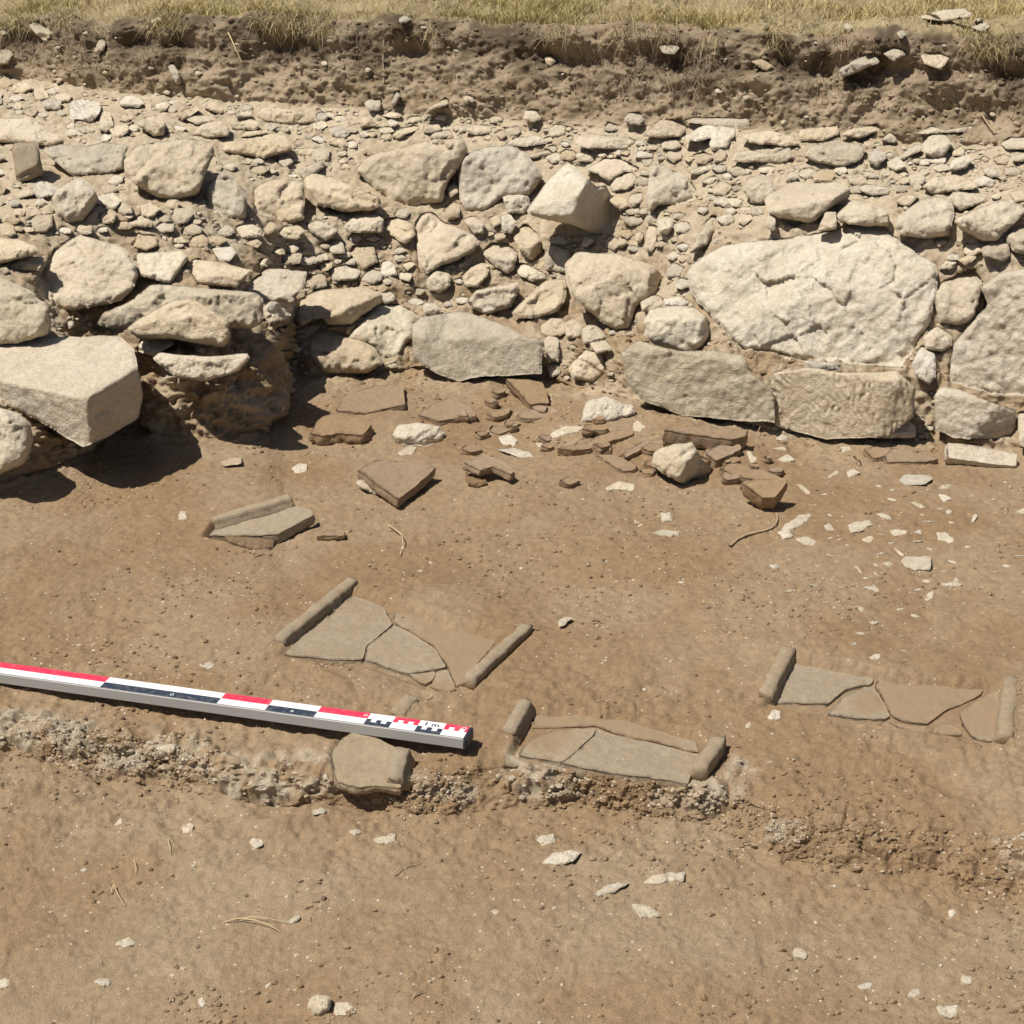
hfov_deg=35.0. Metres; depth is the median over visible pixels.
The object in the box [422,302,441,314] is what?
packing stone
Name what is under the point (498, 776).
mortar grit
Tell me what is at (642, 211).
rubble stone
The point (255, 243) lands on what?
rubble stone
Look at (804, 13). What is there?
grass field
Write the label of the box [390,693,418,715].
tile fragment
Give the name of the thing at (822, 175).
rubble stone
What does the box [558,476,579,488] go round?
tile fragment
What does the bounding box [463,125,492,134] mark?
rubble stone
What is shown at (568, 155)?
rubble stone
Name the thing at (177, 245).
packing chip
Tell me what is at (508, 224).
packing stone
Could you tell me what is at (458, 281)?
packing chip
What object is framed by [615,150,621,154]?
rubble stone
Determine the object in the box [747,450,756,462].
field stone
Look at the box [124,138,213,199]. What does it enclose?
limestone boulder
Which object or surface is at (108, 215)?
packing stone
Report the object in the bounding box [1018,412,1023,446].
ashlar block
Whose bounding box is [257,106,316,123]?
rubble stone
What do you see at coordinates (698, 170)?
rubble stone
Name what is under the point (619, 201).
rubble stone
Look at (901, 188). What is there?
rubble stone
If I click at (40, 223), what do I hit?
rubble stone
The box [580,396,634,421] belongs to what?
field stone
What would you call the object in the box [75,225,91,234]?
rubble stone
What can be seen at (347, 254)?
rubble stone
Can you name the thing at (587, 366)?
wall stone
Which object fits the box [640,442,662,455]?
tile shard
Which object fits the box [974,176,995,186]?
rubble stone
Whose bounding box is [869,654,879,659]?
field stone
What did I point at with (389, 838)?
field stone
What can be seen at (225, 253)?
rubble stone
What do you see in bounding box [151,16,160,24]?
embedded stone
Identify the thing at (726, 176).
rubble stone
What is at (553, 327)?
rubble stone
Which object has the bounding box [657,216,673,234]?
cobble
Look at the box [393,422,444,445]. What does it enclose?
field stone
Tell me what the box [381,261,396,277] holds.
rubble stone
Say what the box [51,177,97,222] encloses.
wall stone
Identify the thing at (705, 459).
tile shard
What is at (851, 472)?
field stone
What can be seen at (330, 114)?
rubble stone
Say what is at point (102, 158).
wall stone
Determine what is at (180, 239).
rubble stone
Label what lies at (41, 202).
rubble stone
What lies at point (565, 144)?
rubble stone
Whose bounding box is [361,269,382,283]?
rubble stone
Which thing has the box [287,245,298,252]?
rubble stone
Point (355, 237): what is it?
rubble stone
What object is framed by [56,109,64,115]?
rubble stone
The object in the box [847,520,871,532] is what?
field stone
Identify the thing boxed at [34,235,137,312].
limestone boulder
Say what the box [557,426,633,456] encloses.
tile fragment
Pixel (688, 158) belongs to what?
rubble stone
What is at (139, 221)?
rubble stone
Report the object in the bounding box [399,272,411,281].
rubble stone
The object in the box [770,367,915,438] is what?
ashlar block
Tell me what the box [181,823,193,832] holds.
field stone
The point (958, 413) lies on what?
ashlar block
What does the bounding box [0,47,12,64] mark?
embedded stone
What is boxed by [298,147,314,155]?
rubble stone
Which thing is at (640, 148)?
rubble stone
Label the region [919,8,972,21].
field stone
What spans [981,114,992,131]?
root
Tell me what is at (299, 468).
field stone
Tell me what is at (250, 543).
packing stone
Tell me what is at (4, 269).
packing chip
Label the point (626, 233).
rubble stone
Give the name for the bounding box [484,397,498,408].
tile shard
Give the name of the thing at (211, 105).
rubble stone
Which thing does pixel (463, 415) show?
tile shard
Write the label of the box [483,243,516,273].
wall stone
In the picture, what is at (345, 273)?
rubble stone
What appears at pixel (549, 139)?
rubble stone
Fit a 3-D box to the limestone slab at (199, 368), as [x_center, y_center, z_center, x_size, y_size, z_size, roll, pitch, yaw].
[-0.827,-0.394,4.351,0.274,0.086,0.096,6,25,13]
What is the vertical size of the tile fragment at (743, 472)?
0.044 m
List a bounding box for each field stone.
[0,978,9,988]
[94,978,109,986]
[114,818,121,824]
[116,937,134,947]
[154,744,176,759]
[178,511,186,519]
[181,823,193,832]
[198,997,205,1006]
[200,661,212,668]
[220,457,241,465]
[250,838,263,848]
[281,914,299,923]
[292,463,306,472]
[307,994,331,1015]
[311,807,325,814]
[334,1002,356,1015]
[349,829,360,834]
[373,833,395,843]
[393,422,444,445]
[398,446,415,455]
[491,909,499,914]
[497,448,532,457]
[499,434,516,446]
[535,833,554,844]
[543,849,580,864]
[551,426,582,437]
[558,616,571,626]
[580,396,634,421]
[595,882,627,896]
[606,481,634,490]
[631,904,659,917]
[633,421,644,432]
[644,872,684,884]
[651,442,712,484]
[654,529,678,535]
[660,512,671,521]
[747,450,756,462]
[768,710,779,720]
[769,564,778,568]
[772,447,785,449]
[775,434,787,441]
[777,530,792,538]
[778,454,794,461]
[782,514,810,531]
[793,948,806,958]
[796,484,810,493]
[796,536,815,545]
[824,523,833,530]
[828,471,838,477]
[840,446,849,451]
[841,23,851,31]
[847,469,859,476]
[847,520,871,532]
[857,982,872,989]
[862,536,872,541]
[864,585,878,591]
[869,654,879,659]
[875,513,890,519]
[883,561,891,566]
[890,529,906,535]
[897,30,905,38]
[899,474,931,484]
[901,556,930,570]
[908,989,921,996]
[910,502,925,507]
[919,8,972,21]
[924,591,933,600]
[936,532,954,543]
[936,1005,957,1018]
[938,484,951,489]
[939,494,950,501]
[942,581,961,585]
[948,909,955,917]
[949,577,958,588]
[961,974,973,983]
[972,18,988,30]
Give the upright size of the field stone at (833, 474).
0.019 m
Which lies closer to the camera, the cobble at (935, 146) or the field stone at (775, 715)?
the field stone at (775, 715)
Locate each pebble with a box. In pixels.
[54,77,61,82]
[311,136,325,142]
[496,130,505,139]
[616,237,627,248]
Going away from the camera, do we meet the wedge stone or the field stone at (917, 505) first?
the field stone at (917, 505)
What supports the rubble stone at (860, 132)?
on the ground at (912, 947)
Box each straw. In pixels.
[0,0,1023,77]
[223,918,279,931]
[234,916,285,921]
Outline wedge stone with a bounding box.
[804,360,839,370]
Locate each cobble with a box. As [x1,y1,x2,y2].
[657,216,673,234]
[922,134,951,157]
[948,154,972,171]
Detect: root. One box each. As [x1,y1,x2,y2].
[228,32,241,62]
[382,40,384,82]
[728,513,777,546]
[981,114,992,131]
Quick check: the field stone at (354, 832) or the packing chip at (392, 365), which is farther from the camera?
the packing chip at (392, 365)
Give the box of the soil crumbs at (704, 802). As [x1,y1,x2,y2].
[0,368,1023,1023]
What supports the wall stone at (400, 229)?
on the ground at (912, 947)
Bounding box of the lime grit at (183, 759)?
[3,375,1023,1020]
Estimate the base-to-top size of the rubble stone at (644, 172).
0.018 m
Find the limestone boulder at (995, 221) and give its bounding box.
[954,201,1023,241]
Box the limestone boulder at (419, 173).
[355,139,467,205]
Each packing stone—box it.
[100,209,115,222]
[138,339,173,355]
[224,536,273,549]
[263,222,275,236]
[279,225,303,238]
[356,479,379,495]
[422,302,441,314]
[426,271,449,293]
[445,202,459,219]
[447,182,457,196]
[462,262,489,287]
[464,217,484,233]
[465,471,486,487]
[490,215,500,226]
[501,213,516,233]
[515,263,545,281]
[544,336,558,361]
[547,363,559,376]
[564,318,582,338]
[581,236,594,246]
[590,340,611,353]
[635,232,642,242]
[641,295,662,311]
[644,225,655,251]
[664,296,687,305]
[766,215,774,229]
[817,212,836,231]
[882,421,915,437]
[912,346,935,384]
[923,326,951,351]
[939,260,955,268]
[957,255,975,265]
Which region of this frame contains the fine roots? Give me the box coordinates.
[0,16,1023,127]
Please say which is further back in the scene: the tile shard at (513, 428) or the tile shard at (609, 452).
the tile shard at (513, 428)
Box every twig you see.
[388,525,402,554]
[393,861,419,875]
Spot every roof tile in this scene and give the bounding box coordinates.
[209,493,315,543]
[273,577,532,692]
[330,733,416,795]
[502,697,725,788]
[759,645,1016,744]
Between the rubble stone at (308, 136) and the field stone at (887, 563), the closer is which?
the field stone at (887, 563)
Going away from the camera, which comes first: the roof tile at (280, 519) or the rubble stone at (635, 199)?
the roof tile at (280, 519)
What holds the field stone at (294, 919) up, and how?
on the ground at (912, 947)
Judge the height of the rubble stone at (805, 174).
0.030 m
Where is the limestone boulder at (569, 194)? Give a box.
[527,163,620,235]
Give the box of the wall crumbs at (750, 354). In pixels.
[0,72,1023,480]
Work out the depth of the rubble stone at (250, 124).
5.65 m
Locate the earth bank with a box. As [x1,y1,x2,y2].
[0,9,1023,150]
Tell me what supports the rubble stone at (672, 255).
on the ground at (912, 947)
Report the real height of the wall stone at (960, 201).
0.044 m
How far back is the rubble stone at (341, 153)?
5.53 m
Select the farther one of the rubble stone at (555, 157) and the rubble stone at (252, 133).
the rubble stone at (252, 133)
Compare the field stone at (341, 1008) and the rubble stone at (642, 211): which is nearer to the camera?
the field stone at (341, 1008)
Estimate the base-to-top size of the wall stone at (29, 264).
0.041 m
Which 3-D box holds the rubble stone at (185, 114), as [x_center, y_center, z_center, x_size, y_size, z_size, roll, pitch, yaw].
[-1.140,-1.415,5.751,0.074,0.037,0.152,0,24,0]
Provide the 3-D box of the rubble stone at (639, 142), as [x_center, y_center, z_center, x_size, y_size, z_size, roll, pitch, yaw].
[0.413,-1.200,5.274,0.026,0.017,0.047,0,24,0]
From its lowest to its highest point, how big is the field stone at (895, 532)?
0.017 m
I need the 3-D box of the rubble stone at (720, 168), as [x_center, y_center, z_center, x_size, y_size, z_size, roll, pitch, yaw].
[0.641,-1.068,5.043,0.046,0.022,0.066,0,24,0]
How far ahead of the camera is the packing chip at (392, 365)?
4.92 m
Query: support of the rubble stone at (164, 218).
on the ground at (912, 947)
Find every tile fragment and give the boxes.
[11,141,43,181]
[308,413,373,445]
[316,530,345,540]
[335,382,406,415]
[357,460,435,507]
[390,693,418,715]
[418,398,476,425]
[463,453,514,480]
[485,407,510,421]
[506,379,548,407]
[516,406,557,422]
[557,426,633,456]
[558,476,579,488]
[575,438,590,443]
[597,454,637,473]
[622,439,666,460]
[662,426,747,449]
[706,444,741,469]
[718,463,784,482]
[742,479,786,508]
[862,447,891,461]
[883,447,937,464]
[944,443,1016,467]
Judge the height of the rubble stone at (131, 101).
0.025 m
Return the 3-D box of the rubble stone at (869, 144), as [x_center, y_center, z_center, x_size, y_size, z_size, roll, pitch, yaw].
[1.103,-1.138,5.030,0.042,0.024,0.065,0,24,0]
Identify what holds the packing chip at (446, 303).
on the ground at (912, 947)
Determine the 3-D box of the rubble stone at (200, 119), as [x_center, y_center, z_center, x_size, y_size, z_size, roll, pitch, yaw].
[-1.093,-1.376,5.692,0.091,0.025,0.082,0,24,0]
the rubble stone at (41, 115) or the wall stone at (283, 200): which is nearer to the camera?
the wall stone at (283, 200)
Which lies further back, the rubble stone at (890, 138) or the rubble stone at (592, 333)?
the rubble stone at (890, 138)
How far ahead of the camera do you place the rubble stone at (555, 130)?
5.43 m
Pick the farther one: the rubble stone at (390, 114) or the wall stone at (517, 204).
the rubble stone at (390, 114)
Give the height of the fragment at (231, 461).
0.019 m
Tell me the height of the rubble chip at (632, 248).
0.016 m
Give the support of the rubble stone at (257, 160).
on the ground at (912, 947)
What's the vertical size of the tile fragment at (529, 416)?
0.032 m
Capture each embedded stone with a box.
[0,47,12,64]
[29,21,51,40]
[94,38,104,52]
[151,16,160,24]
[168,63,181,84]
[399,15,409,23]
[463,95,474,102]
[545,55,555,65]
[660,43,678,53]
[752,59,773,70]
[838,52,879,76]
[884,48,906,60]
[921,52,948,69]
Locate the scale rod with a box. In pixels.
[0,662,473,748]
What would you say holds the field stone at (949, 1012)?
on the ground at (912, 947)
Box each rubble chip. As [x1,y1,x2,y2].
[66,122,73,128]
[98,227,106,231]
[169,100,178,103]
[241,104,251,110]
[281,127,288,131]
[334,115,345,121]
[627,245,637,251]
[670,236,676,241]
[732,185,741,190]
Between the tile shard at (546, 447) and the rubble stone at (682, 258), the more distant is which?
the rubble stone at (682, 258)
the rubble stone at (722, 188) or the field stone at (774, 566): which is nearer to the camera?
the field stone at (774, 566)
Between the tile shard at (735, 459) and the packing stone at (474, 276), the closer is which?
the tile shard at (735, 459)
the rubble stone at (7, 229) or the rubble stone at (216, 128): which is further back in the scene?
the rubble stone at (216, 128)
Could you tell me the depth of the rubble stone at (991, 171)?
4.76 m
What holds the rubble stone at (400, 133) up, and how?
on the ground at (912, 947)
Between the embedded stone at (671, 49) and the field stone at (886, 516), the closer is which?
the field stone at (886, 516)
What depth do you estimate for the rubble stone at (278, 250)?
5.07 m
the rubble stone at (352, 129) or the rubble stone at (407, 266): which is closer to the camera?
the rubble stone at (407, 266)
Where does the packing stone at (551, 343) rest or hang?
on the packing stone at (553, 369)
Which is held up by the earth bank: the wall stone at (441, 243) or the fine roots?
the fine roots
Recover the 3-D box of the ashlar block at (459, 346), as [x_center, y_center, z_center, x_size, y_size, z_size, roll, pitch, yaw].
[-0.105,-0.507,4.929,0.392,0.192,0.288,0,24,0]
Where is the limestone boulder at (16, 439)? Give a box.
[0,408,33,473]
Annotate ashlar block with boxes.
[0,335,142,446]
[412,311,542,380]
[620,340,774,422]
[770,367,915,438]
[934,387,1015,438]
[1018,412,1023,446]
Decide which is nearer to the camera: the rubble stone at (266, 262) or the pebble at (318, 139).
the rubble stone at (266, 262)
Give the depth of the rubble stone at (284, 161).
5.45 m
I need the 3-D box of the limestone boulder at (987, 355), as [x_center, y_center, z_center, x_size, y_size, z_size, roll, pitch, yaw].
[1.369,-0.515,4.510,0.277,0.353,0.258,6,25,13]
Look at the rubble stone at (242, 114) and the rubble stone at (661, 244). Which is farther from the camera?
the rubble stone at (242, 114)
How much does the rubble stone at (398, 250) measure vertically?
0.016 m
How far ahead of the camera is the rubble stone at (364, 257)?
5.18 m
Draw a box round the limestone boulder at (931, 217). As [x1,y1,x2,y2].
[895,196,953,237]
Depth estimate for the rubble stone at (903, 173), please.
4.86 m
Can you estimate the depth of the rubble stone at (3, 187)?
5.00 m
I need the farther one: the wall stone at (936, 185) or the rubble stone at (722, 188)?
the rubble stone at (722, 188)
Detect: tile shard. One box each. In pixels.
[458,410,468,421]
[460,444,481,454]
[474,431,489,439]
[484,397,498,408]
[489,425,508,434]
[492,387,504,398]
[503,420,519,427]
[509,423,517,432]
[529,405,548,413]
[537,435,550,443]
[540,443,553,451]
[581,424,594,436]
[582,415,604,424]
[592,425,608,435]
[592,443,608,452]
[593,448,611,455]
[606,426,616,431]
[639,469,654,476]
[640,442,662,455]
[643,461,659,473]
[701,449,711,464]
[721,472,740,484]
[722,457,739,463]
[722,459,731,465]
[740,480,750,489]
[748,463,758,469]
[763,455,771,464]
[767,467,784,476]
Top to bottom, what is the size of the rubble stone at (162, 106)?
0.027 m
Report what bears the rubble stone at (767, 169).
on the ground at (912, 947)
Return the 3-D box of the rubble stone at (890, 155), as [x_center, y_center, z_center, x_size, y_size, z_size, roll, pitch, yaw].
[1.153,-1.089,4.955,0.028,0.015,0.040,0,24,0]
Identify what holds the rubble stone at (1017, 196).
on the ground at (912, 947)
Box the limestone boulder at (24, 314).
[0,277,50,344]
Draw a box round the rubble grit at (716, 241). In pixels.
[6,83,1023,360]
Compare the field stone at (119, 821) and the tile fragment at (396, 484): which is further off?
the tile fragment at (396, 484)
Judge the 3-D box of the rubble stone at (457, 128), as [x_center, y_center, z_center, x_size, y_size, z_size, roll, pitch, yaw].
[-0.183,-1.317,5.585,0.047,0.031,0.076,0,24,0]
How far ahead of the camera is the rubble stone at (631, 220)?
5.07 m
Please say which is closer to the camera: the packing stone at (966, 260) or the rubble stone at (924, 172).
the packing stone at (966, 260)
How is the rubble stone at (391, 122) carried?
on the ground at (912, 947)
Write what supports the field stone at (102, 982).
on the ground at (912, 947)
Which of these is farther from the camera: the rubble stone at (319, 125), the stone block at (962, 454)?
the rubble stone at (319, 125)
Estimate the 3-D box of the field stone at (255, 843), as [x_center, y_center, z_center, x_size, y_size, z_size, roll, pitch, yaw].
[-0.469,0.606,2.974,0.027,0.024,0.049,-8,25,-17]
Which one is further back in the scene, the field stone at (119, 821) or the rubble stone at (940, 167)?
the rubble stone at (940, 167)
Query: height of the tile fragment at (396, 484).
0.048 m
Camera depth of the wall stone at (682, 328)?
4.61 m
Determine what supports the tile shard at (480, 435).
on the ground at (912, 947)
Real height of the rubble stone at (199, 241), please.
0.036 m
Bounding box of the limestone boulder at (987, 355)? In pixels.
[948,269,1023,395]
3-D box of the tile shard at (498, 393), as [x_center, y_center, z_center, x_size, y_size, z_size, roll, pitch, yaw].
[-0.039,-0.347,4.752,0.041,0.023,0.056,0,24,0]
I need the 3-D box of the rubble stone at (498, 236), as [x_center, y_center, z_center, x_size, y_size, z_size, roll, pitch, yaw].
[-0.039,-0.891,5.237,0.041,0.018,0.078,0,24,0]
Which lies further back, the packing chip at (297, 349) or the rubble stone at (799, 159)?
the rubble stone at (799, 159)
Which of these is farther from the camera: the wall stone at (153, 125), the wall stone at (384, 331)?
the wall stone at (153, 125)
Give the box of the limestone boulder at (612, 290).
[565,252,661,329]
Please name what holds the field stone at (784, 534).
on the ground at (912, 947)
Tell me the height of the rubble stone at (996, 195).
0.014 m
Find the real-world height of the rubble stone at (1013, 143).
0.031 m
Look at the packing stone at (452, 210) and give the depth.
5.26 m
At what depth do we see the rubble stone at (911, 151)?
4.92 m
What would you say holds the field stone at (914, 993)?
on the ground at (912, 947)
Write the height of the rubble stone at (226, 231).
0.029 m
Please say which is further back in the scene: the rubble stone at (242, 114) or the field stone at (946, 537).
the rubble stone at (242, 114)
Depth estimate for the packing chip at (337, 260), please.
5.18 m
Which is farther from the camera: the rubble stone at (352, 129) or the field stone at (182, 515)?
the rubble stone at (352, 129)
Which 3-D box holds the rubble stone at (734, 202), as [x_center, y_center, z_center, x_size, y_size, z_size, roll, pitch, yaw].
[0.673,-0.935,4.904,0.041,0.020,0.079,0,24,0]
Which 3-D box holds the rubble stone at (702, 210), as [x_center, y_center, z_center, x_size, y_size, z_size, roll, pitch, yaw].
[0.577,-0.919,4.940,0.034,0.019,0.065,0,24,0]
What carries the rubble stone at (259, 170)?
on the ground at (912, 947)
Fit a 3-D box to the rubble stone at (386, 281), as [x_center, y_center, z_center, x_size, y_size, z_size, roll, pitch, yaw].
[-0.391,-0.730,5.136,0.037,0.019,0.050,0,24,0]
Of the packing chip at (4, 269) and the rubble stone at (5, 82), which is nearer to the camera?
the packing chip at (4, 269)
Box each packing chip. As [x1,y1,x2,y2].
[0,266,8,273]
[66,321,74,328]
[174,243,183,247]
[292,347,301,352]
[333,258,341,263]
[351,280,357,285]
[387,363,396,367]
[443,301,451,306]
[455,278,461,283]
[626,331,633,336]
[924,426,932,429]
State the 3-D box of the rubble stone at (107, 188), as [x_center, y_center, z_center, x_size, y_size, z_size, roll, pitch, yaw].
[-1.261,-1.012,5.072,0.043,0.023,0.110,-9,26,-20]
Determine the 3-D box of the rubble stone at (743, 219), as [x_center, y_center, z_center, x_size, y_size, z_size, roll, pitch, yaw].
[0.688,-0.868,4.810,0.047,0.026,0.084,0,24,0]
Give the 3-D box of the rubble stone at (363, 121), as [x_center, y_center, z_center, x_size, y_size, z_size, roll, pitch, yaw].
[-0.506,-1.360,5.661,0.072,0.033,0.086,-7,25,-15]
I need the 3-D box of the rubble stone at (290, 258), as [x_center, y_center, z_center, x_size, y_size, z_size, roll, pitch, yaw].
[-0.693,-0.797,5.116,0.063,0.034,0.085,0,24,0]
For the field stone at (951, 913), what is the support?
on the ground at (912, 947)
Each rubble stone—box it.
[0,76,12,89]
[0,182,6,194]
[0,221,15,236]
[5,217,21,223]
[8,95,22,101]
[8,199,19,206]
[11,82,32,92]
[14,102,20,109]
[14,208,24,216]
[14,226,22,230]
[15,110,21,114]
[16,189,33,197]
[22,227,33,231]
[23,106,36,116]
[29,214,52,232]
[33,181,56,198]
[34,86,48,100]
[34,198,46,206]
[38,112,46,117]
[41,98,60,110]
[47,87,58,94]
[56,92,71,102]
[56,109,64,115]
[59,227,70,233]
[65,128,80,136]
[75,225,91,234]
[79,125,94,132]
[96,192,121,208]
[98,111,113,132]
[101,134,110,142]
[101,184,117,193]
[108,175,122,184]
[109,124,127,136]
[114,221,131,228]
[115,202,131,214]
[118,95,143,107]
[119,114,133,121]
[124,213,133,217]
[128,125,137,131]
[129,215,153,226]
[132,109,138,114]
[133,233,157,250]
[140,202,160,217]
[155,222,173,232]
[156,101,168,111]
[158,214,170,222]
[163,199,179,208]
[167,105,175,113]
[172,207,192,224]
[174,125,185,131]
[174,236,186,242]
[176,106,198,119]
[182,223,201,235]
[187,115,212,123]
[187,234,208,247]
[192,120,228,137]
[192,219,200,223]
[202,99,223,114]
[209,235,225,245]
[211,246,235,261]
[214,164,221,170]
[218,225,234,236]
[222,162,236,170]
[226,109,237,114]
[230,119,259,129]
[235,111,251,117]
[235,224,264,238]
[240,130,268,136]
[240,158,250,163]
[246,239,261,247]
[251,166,268,174]
[253,158,262,163]
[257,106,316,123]
[260,258,272,265]
[267,124,274,129]
[268,168,276,172]
[272,247,284,254]
[278,156,292,167]
[282,253,301,265]
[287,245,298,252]
[294,139,303,146]
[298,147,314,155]
[298,160,323,178]
[298,255,322,265]
[304,127,311,132]
[305,134,311,139]
[306,273,326,289]
[311,148,329,161]
[313,120,326,130]
[316,112,328,120]
[317,253,328,259]
[319,243,330,248]
[319,261,332,270]
[326,112,333,117]
[328,126,349,138]
[328,240,344,253]
[329,137,348,147]
[330,265,360,280]
[338,151,345,155]
[338,251,351,257]
[345,258,355,264]
[346,126,356,132]
[347,141,356,147]
[348,234,362,240]
[349,119,357,124]
[350,246,377,269]
[358,116,378,127]
[359,130,367,136]
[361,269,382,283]
[364,99,380,111]
[366,234,380,241]
[367,132,375,137]
[379,127,393,133]
[381,133,391,139]
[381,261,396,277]
[382,111,401,117]
[382,206,392,211]
[382,291,394,303]
[383,278,393,284]
[387,119,397,126]
[390,92,399,105]
[391,126,418,138]
[394,247,405,253]
[394,254,405,261]
[395,208,409,218]
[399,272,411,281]
[403,261,414,270]
[405,116,420,123]
[408,298,423,304]
[415,288,424,294]
[421,124,440,132]
[423,98,447,114]
[429,130,451,138]
[434,115,446,120]
[452,124,464,133]
[456,297,467,303]
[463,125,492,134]
[483,135,490,139]
[488,116,501,122]
[494,233,505,239]
[504,127,519,135]
[505,135,546,146]
[523,110,540,122]
[528,149,548,157]
[541,318,565,336]
[544,137,553,141]
[547,152,560,162]
[548,124,565,136]
[548,145,555,152]
[549,235,568,245]
[561,141,569,146]
[561,149,575,160]
[576,150,593,161]
[581,324,605,343]
[597,152,605,157]
[604,123,617,130]
[604,236,618,250]
[609,193,628,210]
[610,172,636,191]
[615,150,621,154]
[618,229,632,238]
[623,113,642,124]
[623,216,643,225]
[625,208,639,214]
[629,193,642,206]
[634,151,652,157]
[635,175,648,185]
[636,140,643,145]
[637,146,645,150]
[639,208,647,213]
[640,169,648,175]
[642,158,652,165]
[643,119,686,138]
[646,214,656,222]
[648,144,659,149]
[655,241,667,246]
[661,138,680,150]
[664,151,682,162]
[665,263,683,276]
[666,251,680,260]
[673,213,684,218]
[673,222,690,232]
[675,278,688,289]
[676,243,688,250]
[677,255,689,261]
[684,156,694,161]
[686,118,749,127]
[687,164,715,174]
[694,152,711,164]
[697,206,707,214]
[701,176,716,183]
[705,196,715,200]
[711,164,726,172]
[712,149,726,161]
[713,181,731,195]
[713,196,729,206]
[716,214,734,225]
[722,173,731,179]
[726,207,736,214]
[727,166,746,175]
[729,198,742,206]
[737,213,752,225]
[739,130,799,146]
[740,207,750,210]
[751,206,764,215]
[759,166,774,172]
[785,172,798,181]
[795,156,804,161]
[799,126,838,140]
[799,168,815,179]
[813,169,834,181]
[834,167,846,174]
[841,124,879,138]
[847,173,867,185]
[849,185,861,193]
[859,184,888,194]
[863,140,875,149]
[863,171,877,177]
[868,148,887,166]
[879,168,889,176]
[880,133,896,142]
[887,153,894,157]
[887,156,906,171]
[895,185,906,191]
[895,194,917,206]
[898,171,907,175]
[899,144,921,158]
[900,176,909,183]
[908,173,925,186]
[912,158,920,163]
[913,184,921,190]
[917,126,971,133]
[920,159,929,164]
[920,168,929,176]
[928,157,945,163]
[933,164,948,171]
[934,237,946,246]
[946,254,958,260]
[952,146,963,155]
[963,243,981,255]
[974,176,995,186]
[981,156,988,161]
[982,165,999,177]
[991,192,1000,198]
[994,154,1009,164]
[998,174,1006,179]
[998,183,1013,189]
[1001,138,1023,148]
[1004,167,1022,175]
[1010,190,1023,201]
[1011,153,1023,161]
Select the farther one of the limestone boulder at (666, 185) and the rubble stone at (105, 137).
the rubble stone at (105, 137)
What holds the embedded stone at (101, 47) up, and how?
on the earth bank
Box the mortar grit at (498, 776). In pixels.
[0,712,1023,865]
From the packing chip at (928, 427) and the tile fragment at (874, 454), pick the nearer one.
the tile fragment at (874, 454)
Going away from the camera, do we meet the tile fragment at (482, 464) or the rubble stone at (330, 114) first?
the tile fragment at (482, 464)
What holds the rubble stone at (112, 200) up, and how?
on the ground at (912, 947)
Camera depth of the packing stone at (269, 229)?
5.05 m
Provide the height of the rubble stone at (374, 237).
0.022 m
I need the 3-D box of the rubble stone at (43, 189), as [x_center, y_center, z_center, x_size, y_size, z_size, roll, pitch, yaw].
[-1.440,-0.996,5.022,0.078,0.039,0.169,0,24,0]
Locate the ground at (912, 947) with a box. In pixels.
[0,77,1023,1023]
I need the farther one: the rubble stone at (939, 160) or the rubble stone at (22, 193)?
the rubble stone at (22, 193)
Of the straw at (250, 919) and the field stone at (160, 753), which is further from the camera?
the field stone at (160, 753)
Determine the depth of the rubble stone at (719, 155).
5.06 m
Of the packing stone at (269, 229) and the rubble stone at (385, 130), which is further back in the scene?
the rubble stone at (385, 130)
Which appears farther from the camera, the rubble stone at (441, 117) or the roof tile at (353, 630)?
the rubble stone at (441, 117)
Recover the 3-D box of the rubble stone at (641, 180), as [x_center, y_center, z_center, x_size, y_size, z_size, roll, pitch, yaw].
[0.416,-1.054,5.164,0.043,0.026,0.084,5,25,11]
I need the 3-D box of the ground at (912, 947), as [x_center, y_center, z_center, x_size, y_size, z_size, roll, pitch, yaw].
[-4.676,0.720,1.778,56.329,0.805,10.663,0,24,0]
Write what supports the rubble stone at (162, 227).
on the ground at (912, 947)
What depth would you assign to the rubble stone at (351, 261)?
5.17 m
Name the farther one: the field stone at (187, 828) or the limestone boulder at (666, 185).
the limestone boulder at (666, 185)
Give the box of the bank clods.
[0,11,1023,142]
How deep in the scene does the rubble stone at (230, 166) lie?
5.29 m
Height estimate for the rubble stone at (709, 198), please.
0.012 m
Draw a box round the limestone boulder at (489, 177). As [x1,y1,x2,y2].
[458,145,542,210]
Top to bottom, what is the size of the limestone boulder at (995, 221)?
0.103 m
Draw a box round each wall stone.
[0,117,62,145]
[0,238,39,263]
[8,256,43,270]
[40,142,128,175]
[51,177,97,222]
[69,99,100,121]
[137,115,164,135]
[137,251,188,282]
[188,259,251,286]
[205,172,246,219]
[223,133,292,157]
[240,269,306,301]
[254,179,304,223]
[263,300,295,323]
[304,173,380,211]
[306,220,338,240]
[309,328,382,373]
[344,215,383,232]
[349,305,416,357]
[385,217,414,243]
[415,213,477,273]
[468,282,519,314]
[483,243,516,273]
[503,194,529,213]
[512,279,566,318]
[514,224,542,260]
[544,246,570,272]
[569,350,605,382]
[574,134,635,149]
[584,158,638,181]
[644,305,709,350]
[682,125,735,150]
[690,216,715,252]
[731,147,792,163]
[742,174,776,204]
[803,139,865,166]
[837,199,889,226]
[923,174,977,194]
[935,269,986,324]
[947,191,986,210]
[981,242,1009,262]
[1005,224,1023,254]
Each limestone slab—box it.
[97,284,262,329]
[126,299,230,346]
[153,352,249,381]
[297,287,382,325]
[687,225,937,367]
[764,181,849,222]
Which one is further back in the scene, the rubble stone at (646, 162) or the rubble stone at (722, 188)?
the rubble stone at (646, 162)
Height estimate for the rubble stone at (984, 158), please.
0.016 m
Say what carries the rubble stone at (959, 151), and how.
on the ground at (912, 947)
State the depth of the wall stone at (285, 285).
4.82 m
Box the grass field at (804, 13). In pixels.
[0,0,1023,36]
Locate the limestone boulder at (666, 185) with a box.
[647,164,695,211]

